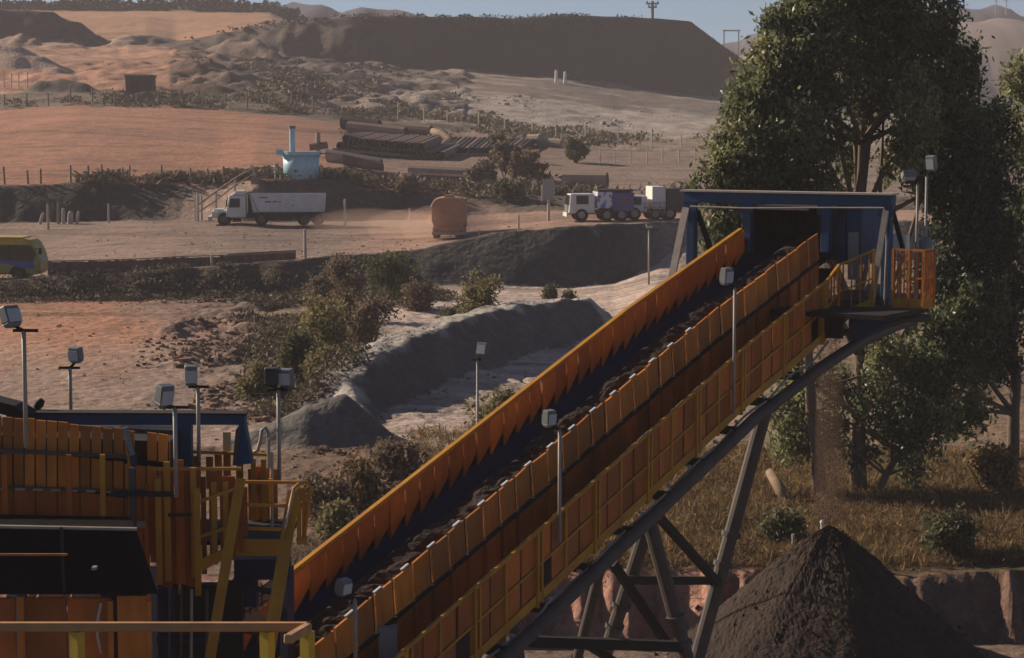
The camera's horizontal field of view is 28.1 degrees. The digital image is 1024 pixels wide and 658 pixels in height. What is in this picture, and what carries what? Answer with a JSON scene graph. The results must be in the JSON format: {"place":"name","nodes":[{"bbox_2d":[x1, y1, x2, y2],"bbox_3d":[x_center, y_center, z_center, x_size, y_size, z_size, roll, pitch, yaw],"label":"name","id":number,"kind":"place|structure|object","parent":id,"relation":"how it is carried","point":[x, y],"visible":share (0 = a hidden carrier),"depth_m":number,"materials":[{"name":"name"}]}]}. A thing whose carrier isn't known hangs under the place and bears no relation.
{"place":"outdoors","nodes":[
{"label":"outdoors","id":0,"kind":"place"},
{"bbox_2d":[272,2,415,20],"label":"mountain","id":1,"kind":"structure","parent":0,"point":[313,11],"depth_m":733.18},
{"bbox_2d":[0,9,1023,657],"bbox_3d":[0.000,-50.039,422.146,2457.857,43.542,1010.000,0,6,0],"label":"ground","id":2,"kind":"structure","parent":0,"point":[660,73],"depth_m":163.59,"materials":[{"name":"soil"}]},
{"bbox_2d":[0,235,47,278],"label":"minibus","id":3,"kind":"object","parent":2,"relation":"on","point":[23,256],"visible":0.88,"depth_m":120.53,"materials":[{"name":"yellow metal"}]},
{"bbox_2d":[59,346,83,409],"bbox_3d":[-7.146,0.854,33.250,0.384,1.148,0.218,2,6,21],"label":"floodlight","id":4,"kind":"object","parent":2,"relation":"on","point":[75,354],"visible":0.94,"depth_m":33.18,"materials":[{"name":"metal"}]},
{"bbox_2d":[0,515,157,657],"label":"feed hopper","id":5,"kind":"object","parent":2,"relation":"on","point":[49,554],"visible":1,"depth_m":27.44,"materials":[{"name":"metal"}]},
{"bbox_2d":[0,416,180,657],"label":"feed conveyor","id":6,"kind":"object","parent":2,"relation":"on","point":[61,469],"visible":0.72,"depth_m":29.51,"materials":[{"name":"metal"}]},
{"bbox_2d":[0,305,37,447],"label":"floodlight","id":7,"kind":"object","parent":6,"relation":"attached to","point":[10,316],"visible":1,"depth_m":27.11,"materials":[{"name":"metal"}]},
{"bbox_2d":[0,164,224,184],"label":"wire fence","id":8,"kind":"object","parent":2,"relation":"on","point":[88,169],"visible":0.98,"depth_m":171.92,"materials":[{"name":"brown wood"}]},
{"bbox_2d":[0,396,253,657],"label":"blue roof frame","id":9,"kind":"object","parent":2,"relation":"on","point":[125,420],"visible":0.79,"depth_m":30.75,"materials":[{"name":"metal"}]},
{"bbox_2d":[124,75,156,94],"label":"portable cabin","id":10,"kind":"object","parent":2,"relation":"on","point":[139,83],"visible":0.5,"depth_m":274.12,"materials":[{"name":"grey metal"}]},
{"bbox_2d":[0,0,310,20],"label":"treeline","id":11,"kind":"object","parent":2,"relation":"on","point":[240,6],"visible":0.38,"depth_m":511.86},
{"bbox_2d":[0,86,313,109],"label":"wire fence","id":12,"kind":"object","parent":2,"relation":"on","point":[137,94],"visible":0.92,"depth_m":262.16,"materials":[{"name":"brown wood"}]},
{"bbox_2d":[47,251,295,275],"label":"board fence","id":13,"kind":"object","parent":2,"relation":"on","point":[121,265],"visible":0.66,"depth_m":120.90,"materials":[{"name":"wood"}]},
{"bbox_2d":[109,439,301,657],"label":"access platform","id":14,"kind":"structure","parent":2,"relation":"on","point":[179,533],"depth_m":29.52,"materials":[{"name":"metal"}]},
{"bbox_2d":[154,383,188,497],"bbox_3d":[-4.774,1.570,28.759,0.485,1.613,0.295,0,6,0],"label":"floodlight","id":15,"kind":"object","parent":14,"relation":"attached to","point":[164,396],"visible":1,"depth_m":28.71,"materials":[{"name":"metal"}]},
{"bbox_2d":[184,364,208,460],"bbox_3d":[-4.650,1.238,30.257,0.351,1.430,0.223,-1,6,-11],"label":"floodlight","id":16,"kind":"object","parent":14,"relation":"attached to","point":[190,374],"visible":1,"depth_m":30.20,"materials":[{"name":"metal"}]},
{"bbox_2d":[223,432,230,451],"bbox_3d":[-4.361,1.896,31.352,0.116,0.648,0.050,0,6,0],"label":"cream panel","id":17,"kind":"object","parent":14,"relation":"attached to","point":[226,441],"visible":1,"depth_m":31.31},
{"bbox_2d":[253,426,269,466],"bbox_3d":[-3.824,1.804,31.318,0.263,0.649,0.060,0,6,0],"label":"vent pipe","id":18,"kind":"object","parent":14,"relation":"attached to","point":[265,428],"visible":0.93,"depth_m":31.29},
{"bbox_2d":[264,367,294,480],"bbox_3d":[-3.487,1.442,30.789,0.447,1.753,0.276,0,6,0],"label":"floodlight","id":19,"kind":"object","parent":14,"relation":"attached to","point":[284,378],"visible":0.98,"depth_m":30.68,"materials":[{"name":"metal"}]},
{"bbox_2d":[0,260,460,419],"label":"bank scrub","id":20,"kind":"object","parent":2,"relation":"on","point":[296,393],"visible":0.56,"depth_m":112.61,"materials":[{"name":"green plant"}]},
{"bbox_2d":[135,297,338,421],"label":"rubble","id":21,"kind":"object","parent":2,"relation":"on","point":[223,390],"visible":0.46,"depth_m":88.78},
{"bbox_2d":[194,167,281,220],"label":"ramp railing","id":22,"kind":"object","parent":2,"relation":"on","point":[218,189],"visible":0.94,"depth_m":168.00,"materials":[{"name":"grey metal"}]},
{"bbox_2d":[231,358,272,399],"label":"bush","id":23,"kind":"object","parent":2,"relation":"on","point":[254,379],"visible":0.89,"depth_m":76.28,"materials":[{"name":"green plant"}]},
{"bbox_2d":[205,478,311,657],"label":"yellow stair","id":24,"kind":"object","parent":2,"relation":"on","point":[292,512],"visible":0.94,"depth_m":28.84,"materials":[{"name":"metal"}]},
{"bbox_2d":[228,250,295,256],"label":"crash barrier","id":25,"kind":"object","parent":2,"relation":"on","point":[263,252],"visible":0.4,"depth_m":126.63,"materials":[{"name":"grey metal"}]},
{"bbox_2d":[207,190,325,225],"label":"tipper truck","id":26,"kind":"object","parent":2,"relation":"on","point":[240,206],"visible":1,"depth_m":158.70,"materials":[{"name":"metal"}]},
{"bbox_2d":[0,216,563,439],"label":"gravel","id":27,"kind":"structure","parent":2,"relation":"on","point":[429,393],"depth_m":98.72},
{"bbox_2d":[271,324,320,379],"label":"bush","id":28,"kind":"object","parent":2,"relation":"on","point":[293,347],"visible":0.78,"depth_m":80.12,"materials":[{"name":"green plant"}]},
{"bbox_2d":[276,126,330,179],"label":"water tank","id":29,"kind":"object","parent":2,"relation":"on","point":[305,164],"visible":0.98,"depth_m":170.87,"materials":[{"name":"metal"}]},
{"bbox_2d":[309,132,327,156],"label":"valve stand","id":30,"kind":"object","parent":2,"relation":"on","point":[318,145],"visible":0.9,"depth_m":194.95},
{"bbox_2d":[298,342,342,382],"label":"bush","id":31,"kind":"object","parent":2,"relation":"on","point":[316,358],"visible":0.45,"depth_m":78.23,"materials":[{"name":"green plant"}]},
{"bbox_2d":[299,263,342,305],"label":"bush","id":32,"kind":"object","parent":2,"relation":"on","point":[319,284],"visible":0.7,"depth_m":112.09,"materials":[{"name":"green plant"}]},
{"bbox_2d":[292,463,360,524],"bbox_3d":[-5.054,4.551,55.794,1.858,1.759,1.782,-5,7,-39],"label":"bush","id":33,"kind":"object","parent":2,"relation":"on","point":[322,492],"visible":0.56,"depth_m":55.46,"materials":[{"name":"green plant"}]},
{"bbox_2d":[169,48,483,113],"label":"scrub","id":34,"kind":"object","parent":2,"relation":"on","point":[377,82],"visible":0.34,"depth_m":329.35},
{"bbox_2d":[296,290,360,352],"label":"bush","id":35,"kind":"object","parent":2,"relation":"on","point":[330,330],"visible":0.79,"depth_m":86.07,"materials":[{"name":"green plant"}]},
{"bbox_2d":[314,491,357,542],"bbox_3d":[-4.565,5.005,53.739,1.312,1.547,1.430,3,6,26],"label":"bush","id":36,"kind":"object","parent":2,"relation":"on","point":[333,519],"visible":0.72,"depth_m":53.52,"materials":[{"name":"green plant"}]},
{"bbox_2d":[317,251,372,317],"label":"bush","id":37,"kind":"object","parent":2,"relation":"on","point":[353,284],"visible":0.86,"depth_m":102.98,"materials":[{"name":"green plant"}]},
{"bbox_2d":[325,149,382,162],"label":"steel pipe","id":38,"kind":"object","parent":2,"relation":"on","point":[334,156],"visible":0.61,"depth_m":188.63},
{"bbox_2d":[0,55,711,200],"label":"scrub","id":39,"kind":"object","parent":2,"relation":"on","point":[456,185],"visible":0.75,"depth_m":259.38,"materials":[{"name":"green plant"}]},
{"bbox_2d":[327,451,391,514],"bbox_3d":[-4.338,4.298,57.175,1.884,1.743,1.859,3,6,31],"label":"bush","id":40,"kind":"object","parent":2,"relation":"on","point":[367,489],"visible":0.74,"depth_m":56.89,"materials":[{"name":"green plant"}]},
{"bbox_2d":[340,116,381,129],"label":"steel pipe","id":41,"kind":"object","parent":2,"relation":"on","point":[344,120],"visible":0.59,"depth_m":235.63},
{"bbox_2d":[342,154,383,170],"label":"steel pipe","id":42,"kind":"object","parent":2,"relation":"on","point":[358,162],"visible":0.88,"depth_m":186.30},
{"bbox_2d":[259,443,488,585],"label":"bank grass","id":43,"kind":"structure","parent":2,"relation":"on","point":[314,544],"depth_m":53.07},
{"bbox_2d":[345,290,404,344],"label":"bush","id":44,"kind":"object","parent":2,"relation":"on","point":[368,313],"visible":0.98,"depth_m":93.12,"materials":[{"name":"green plant"}]},
{"bbox_2d":[346,121,408,134],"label":"steel pipe","id":45,"kind":"object","parent":2,"relation":"on","point":[351,126],"visible":0.72,"depth_m":228.89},
{"bbox_2d":[261,445,498,565],"bbox_3d":[-4.084,4.937,57.994,7.676,1.141,14.651,0,6,0],"label":"rubble","id":46,"kind":"object","parent":2,"relation":"on","point":[341,452],"visible":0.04,"depth_m":64.00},
{"bbox_2d":[332,148,437,158],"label":"timber","id":47,"kind":"object","parent":2,"relation":"on","point":[377,153],"visible":0.86,"depth_m":204.00,"materials":[{"name":"brown wood"}]},
{"bbox_2d":[355,248,422,306],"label":"bush","id":48,"kind":"object","parent":2,"relation":"on","point":[388,270],"visible":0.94,"depth_m":110.15,"materials":[{"name":"green plant"}]},
{"bbox_2d":[370,170,420,180],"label":"steel pipe","id":49,"kind":"object","parent":2,"relation":"on","point":[385,175],"visible":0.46,"depth_m":179.88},
{"bbox_2d":[367,432,427,481],"bbox_3d":[-3.346,3.857,60.651,1.856,1.664,1.780,-5,8,-43],"label":"bush","id":50,"kind":"object","parent":2,"relation":"on","point":[400,459],"visible":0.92,"depth_m":60.29,"materials":[{"name":"green plant"}]},
{"bbox_2d":[392,172,421,195],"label":"bush","id":51,"kind":"object","parent":2,"relation":"on","point":[410,183],"visible":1,"depth_m":171.60,"materials":[{"name":"green plant"}]},
{"bbox_2d":[382,122,432,134],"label":"steel pipe","id":52,"kind":"object","parent":2,"relation":"on","point":[419,129],"visible":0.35,"depth_m":236.29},
{"bbox_2d":[185,12,641,38],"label":"crest scrub","id":53,"kind":"object","parent":2,"relation":"on","point":[551,15],"visible":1,"depth_m":392.36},
{"bbox_2d":[399,275,439,311],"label":"bush","id":54,"kind":"object","parent":2,"relation":"on","point":[423,298],"visible":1,"depth_m":108.08,"materials":[{"name":"green plant"}]},
{"bbox_2d":[414,150,424,158],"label":"steel pipe","id":55,"kind":"object","parent":2,"relation":"on","point":[422,153],"visible":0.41,"depth_m":204.71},
{"bbox_2d":[417,136,441,150],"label":"steel pipe","id":56,"kind":"object","parent":55,"relation":"on","point":[432,142],"visible":1,"depth_m":208.31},
{"bbox_2d":[408,165,471,174],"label":"steel pipe","id":57,"kind":"object","parent":2,"relation":"on","point":[416,169],"visible":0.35,"depth_m":182.57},
{"bbox_2d":[430,128,454,139],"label":"bent pipe","id":58,"kind":"object","parent":2,"relation":"on","point":[440,132],"visible":0.76,"depth_m":222.94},
{"bbox_2d":[417,173,471,182],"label":"steel pipe","id":59,"kind":"object","parent":2,"relation":"on","point":[438,176],"visible":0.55,"depth_m":180.34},
{"bbox_2d":[435,304,461,318],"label":"bush","id":60,"kind":"object","parent":2,"relation":"on","point":[451,311],"visible":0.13,"depth_m":96.23,"materials":[{"name":"green plant"}]},
{"bbox_2d":[431,195,466,238],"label":"water tanker","id":61,"kind":"object","parent":2,"relation":"on","point":[449,214],"visible":1,"depth_m":139.87,"materials":[{"name":"metal"}]},
{"bbox_2d":[438,144,460,159],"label":"steel pipe","id":62,"kind":"object","parent":2,"relation":"on","point":[450,151],"visible":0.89,"depth_m":207.05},
{"bbox_2d":[450,265,503,313],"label":"bush","id":63,"kind":"object","parent":2,"relation":"on","point":[479,295],"visible":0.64,"depth_m":97.18,"materials":[{"name":"green plant"}]},
{"bbox_2d":[463,157,497,181],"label":"bush","id":64,"kind":"object","parent":2,"relation":"on","point":[481,170],"visible":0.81,"depth_m":179.13,"materials":[{"name":"green plant"}]},
{"bbox_2d":[472,342,488,423],"bbox_3d":[-0.775,3.118,50.540,0.393,5.623,0.243,3,6,27],"label":"floodlight","id":65,"kind":"object","parent":2,"relation":"on","point":[482,349],"visible":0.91,"depth_m":50.28,"materials":[{"name":"metal"}]},
{"bbox_2d":[462,384,519,431],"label":"bush","id":66,"kind":"object","parent":2,"relation":"on","point":[498,400],"visible":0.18,"depth_m":68.45,"materials":[{"name":"green plant"}]},
{"bbox_2d":[487,131,507,156],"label":"bush","id":67,"kind":"object","parent":2,"relation":"on","point":[500,137],"visible":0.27,"depth_m":203.75,"materials":[{"name":"green plant"}]},
{"bbox_2d":[488,139,522,177],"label":"bush","id":68,"kind":"object","parent":2,"relation":"on","point":[502,152],"visible":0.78,"depth_m":184.78,"materials":[{"name":"green plant"}]},
{"bbox_2d":[490,176,525,203],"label":"bush","id":69,"kind":"object","parent":2,"relation":"on","point":[506,190],"visible":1,"depth_m":169.01,"materials":[{"name":"green plant"}]},
{"bbox_2d":[505,147,553,181],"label":"bush","id":70,"kind":"object","parent":2,"relation":"on","point":[524,164],"visible":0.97,"depth_m":182.09,"materials":[{"name":"green plant"}]},
{"bbox_2d":[397,102,681,147],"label":"wire fence","id":71,"kind":"object","parent":2,"relation":"on","point":[479,116],"visible":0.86,"depth_m":249.73,"materials":[{"name":"metal"}]},
{"bbox_2d":[407,87,674,129],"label":"rubble","id":72,"kind":"object","parent":2,"relation":"on","point":[586,122],"visible":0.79,"depth_m":310.49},
{"bbox_2d":[526,134,563,147],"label":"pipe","id":73,"kind":"object","parent":2,"relation":"on","point":[550,142],"visible":0.89,"depth_m":223.59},
{"bbox_2d":[540,179,555,220],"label":"sign board","id":74,"kind":"object","parent":2,"relation":"on","point":[547,190],"visible":0.87,"depth_m":151.70,"materials":[{"name":"grey metal"}]},
{"bbox_2d":[540,280,558,298],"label":"bush","id":75,"kind":"object","parent":2,"relation":"on","point":[549,292],"visible":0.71,"depth_m":112.15,"materials":[{"name":"green plant"}]},
{"bbox_2d":[563,137,590,162],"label":"bush","id":76,"kind":"object","parent":2,"relation":"on","point":[576,151],"visible":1,"depth_m":203.74,"materials":[{"name":"green plant"}]},
{"bbox_2d":[244,228,917,657],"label":"inclined conveyor","id":77,"kind":"object","parent":2,"relation":"on","point":[676,406],"visible":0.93,"depth_m":37.64,"materials":[{"name":"metal"}]},
{"bbox_2d":[156,555,290,657],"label":"blue steelwork","id":78,"kind":"object","parent":77,"relation":"on","point":[186,604],"visible":0.84,"depth_m":30.15,"materials":[{"name":"metal"}]},
{"bbox_2d":[334,577,368,657],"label":"floodlight","id":79,"kind":"object","parent":77,"relation":"attached to","point":[343,586],"visible":1,"depth_m":29.95,"materials":[{"name":"metal"}]},
{"bbox_2d":[275,229,830,657],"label":"carried ore","id":80,"kind":"object","parent":77,"relation":"on","point":[387,568],"visible":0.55,"depth_m":36.65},
{"bbox_2d":[542,409,565,542],"bbox_3d":[0.691,2.476,34.473,0.389,2.265,0.251,-3,6,-26],"label":"floodlight","id":81,"kind":"object","parent":77,"relation":"attached to","point":[549,417],"visible":1,"depth_m":34.38,"materials":[{"name":"metal"}]},
{"bbox_2d":[719,267,737,413],"bbox_3d":[4.168,0.230,39.495,0.308,2.839,0.269,-5,8,-43],"label":"floodlight","id":82,"kind":"object","parent":77,"relation":"attached to","point":[726,276],"visible":1,"depth_m":39.43,"materials":[{"name":"metal"}]},
{"bbox_2d":[668,189,931,339],"bbox_3d":[7.408,-1.401,44.977,5.579,3.204,6.791,-2,6,-24],"label":"head gantry","id":83,"kind":"object","parent":77,"relation":"on","point":[850,225],"visible":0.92,"depth_m":44.89,"materials":[{"name":"blue metal"}]},
{"bbox_2d":[825,249,874,338],"bbox_3d":[7.087,-0.762,43.465,1.142,1.866,0.473,-2,6,-15],"label":"walkway guard rail","id":84,"kind":"object","parent":83,"relation":"on","point":[868,302],"visible":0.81,"depth_m":43.44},
{"bbox_2d":[893,235,909,297],"bbox_3d":[8.565,-1.356,45.160,0.340,1.440,0.220,4,7,33],"label":"control box","id":85,"kind":"object","parent":83,"relation":"on","point":[906,239],"visible":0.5,"depth_m":45.04,"materials":[{"name":"white paint"}]},
{"bbox_2d":[901,170,921,298],"bbox_3d":[8.835,-2.090,45.422,0.456,2.851,0.214,-1,6,-11],"label":"floodlight","id":86,"kind":"object","parent":83,"relation":"on","point":[908,175],"visible":0.98,"depth_m":45.33,"materials":[{"name":"metal"}]},
{"bbox_2d":[891,249,935,308],"bbox_3d":[8.478,-1.074,43.257,0.806,1.245,0.455,4,7,33],"label":"platform guard rail","id":87,"kind":"object","parent":83,"relation":"on","point":[927,299],"visible":1,"depth_m":43.10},
{"bbox_2d":[918,236,932,298],"bbox_3d":[8.963,-1.289,44.420,0.320,1.450,0.320,0,6,0],"label":"pull cord horn","id":88,"kind":"object","parent":83,"relation":"on","point":[925,242],"visible":0.43,"depth_m":44.27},
{"bbox_2d":[924,155,937,235],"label":"floodlight","id":89,"kind":"object","parent":83,"relation":"on","point":[931,163],"visible":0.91,"depth_m":44.85,"materials":[{"name":"metal"}]},
{"bbox_2d":[804,258,861,525],"bbox_3d":[7.413,1.201,47.468,1.433,6.725,1.574,0,6,0],"label":"falling ore","id":90,"kind":"object","parent":77,"relation":"attached to","point":[828,412],"visible":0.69,"depth_m":47.65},
{"bbox_2d":[561,171,608,188],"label":"steel pipe","id":91,"kind":"object","parent":2,"relation":"on","point":[598,178],"visible":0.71,"depth_m":176.46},
{"bbox_2d":[563,189,633,221],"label":"lorry","id":92,"kind":"object","parent":2,"relation":"on","point":[614,204],"visible":1,"depth_m":149.21,"materials":[{"name":"white paint"}]},
{"bbox_2d":[600,145,695,163],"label":"wire fence","id":93,"kind":"object","parent":2,"relation":"on","point":[630,150],"visible":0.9,"depth_m":204.24,"materials":[{"name":"metal"}]},
{"bbox_2d":[639,224,659,284],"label":"floodlight","id":94,"kind":"object","parent":2,"relation":"on","point":[649,225],"visible":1,"depth_m":120.03,"materials":[{"name":"metal"}]},
{"bbox_2d":[627,186,683,219],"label":"lorry","id":95,"kind":"object","parent":2,"relation":"on","point":[657,202],"visible":0.92,"depth_m":150.25,"materials":[{"name":"white paint"}]},
{"bbox_2d":[399,422,1023,571],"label":"dry grass","id":96,"kind":"structure","parent":2,"relation":"on","point":[867,523],"depth_m":57.71,"materials":[{"name":"plant"}]},
{"bbox_2d":[680,85,850,499],"bbox_3d":[7.165,-0.704,58.626,4.900,12.451,3.178,0,6,0],"label":"eucalyptus tree","id":97,"kind":"object","parent":2,"relation":"on","point":[761,169],"visible":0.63,"depth_m":57.56,"materials":[{"name":"green plant"}]},
{"bbox_2d":[765,468,791,503],"bbox_3d":[7.781,4.648,59.953,0.368,0.909,1.651,-1,6,-11],"label":"fallen log","id":98,"kind":"object","parent":2,"relation":"on","point":[777,484],"visible":0.87,"depth_m":59.76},
{"bbox_2d":[752,495,810,548],"bbox_3d":[7.045,5.146,53.836,1.543,1.482,1.418,0,6,0],"label":"bush","id":99,"kind":"object","parent":2,"relation":"on","point":[787,523],"visible":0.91,"depth_m":53.56,"materials":[{"name":"green plant"}]},
{"bbox_2d":[666,525,985,657],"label":"ore pile","id":100,"kind":"object","parent":2,"relation":"on","point":[793,603],"visible":0.93,"depth_m":46.56,"materials":[{"name":"gravel"}]},
{"bbox_2d":[654,527,987,657],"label":"ore lumps","id":101,"kind":"object","parent":100,"relation":"on","point":[858,622],"visible":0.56,"depth_m":47.24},
{"bbox_2d":[761,331,969,494],"bbox_3d":[10.309,2.508,60.961,6.395,5.612,3.169,0,6,0],"label":"young tree","id":102,"kind":"object","parent":2,"relation":"on","point":[921,425],"visible":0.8,"depth_m":60.37,"materials":[{"name":"green plant"}]},
{"bbox_2d":[711,0,1021,492],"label":"eucalyptus tree","id":103,"kind":"object","parent":2,"relation":"on","point":[815,55],"visible":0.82,"depth_m":60.07,"materials":[{"name":"green plant"}]},
{"bbox_2d":[911,500,985,560],"bbox_3d":[11.139,5.217,52.241,1.831,1.689,1.902,0,6,0],"label":"bush","id":104,"kind":"object","parent":2,"relation":"on","point":[948,530],"visible":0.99,"depth_m":51.79,"materials":[{"name":"green plant"}]},
{"bbox_2d":[886,95,1023,477],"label":"eucalyptus tree","id":105,"kind":"object","parent":2,"relation":"on","point":[959,326],"visible":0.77,"depth_m":61.23,"materials":[{"name":"green plant"}]},
{"bbox_2d":[962,433,1023,500],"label":"bush","id":106,"kind":"object","parent":2,"relation":"on","point":[995,468],"visible":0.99,"depth_m":60.19,"materials":[{"name":"green plant"}]},
{"bbox_2d":[993,48,1023,272],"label":"eucalyptus tree","id":107,"kind":"object","parent":2,"relation":"on","point":[1015,89],"visible":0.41,"depth_m":65.50,"materials":[{"name":"green plant"}]},
{"bbox_2d":[0,0,1023,43],"label":"sky","id":108,"kind":"structure","parent":0,"point":[713,17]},
{"bbox_2d":[721,5,1023,55],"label":"hill","id":109,"kind":"structure","parent":0,"point":[983,14],"depth_m":780.13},
{"bbox_2d":[739,18,1023,107],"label":"hill","id":110,"kind":"structure","parent":0,"point":[1007,34],"depth_m":594.46,"materials":[{"name":"brown soil"}]},
{"bbox_3d":[-2.550,7.058,10.426,3.400,8.749,1.200,0,6,0],"label":"catwalk","id":111,"kind":"object","parent":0,"visible":0},
{"bbox_2d":[0,622,314,657],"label":"front handrail","id":112,"kind":"object","parent":111,"relation":"on","point":[303,632],"visible":1,"depth_m":10.37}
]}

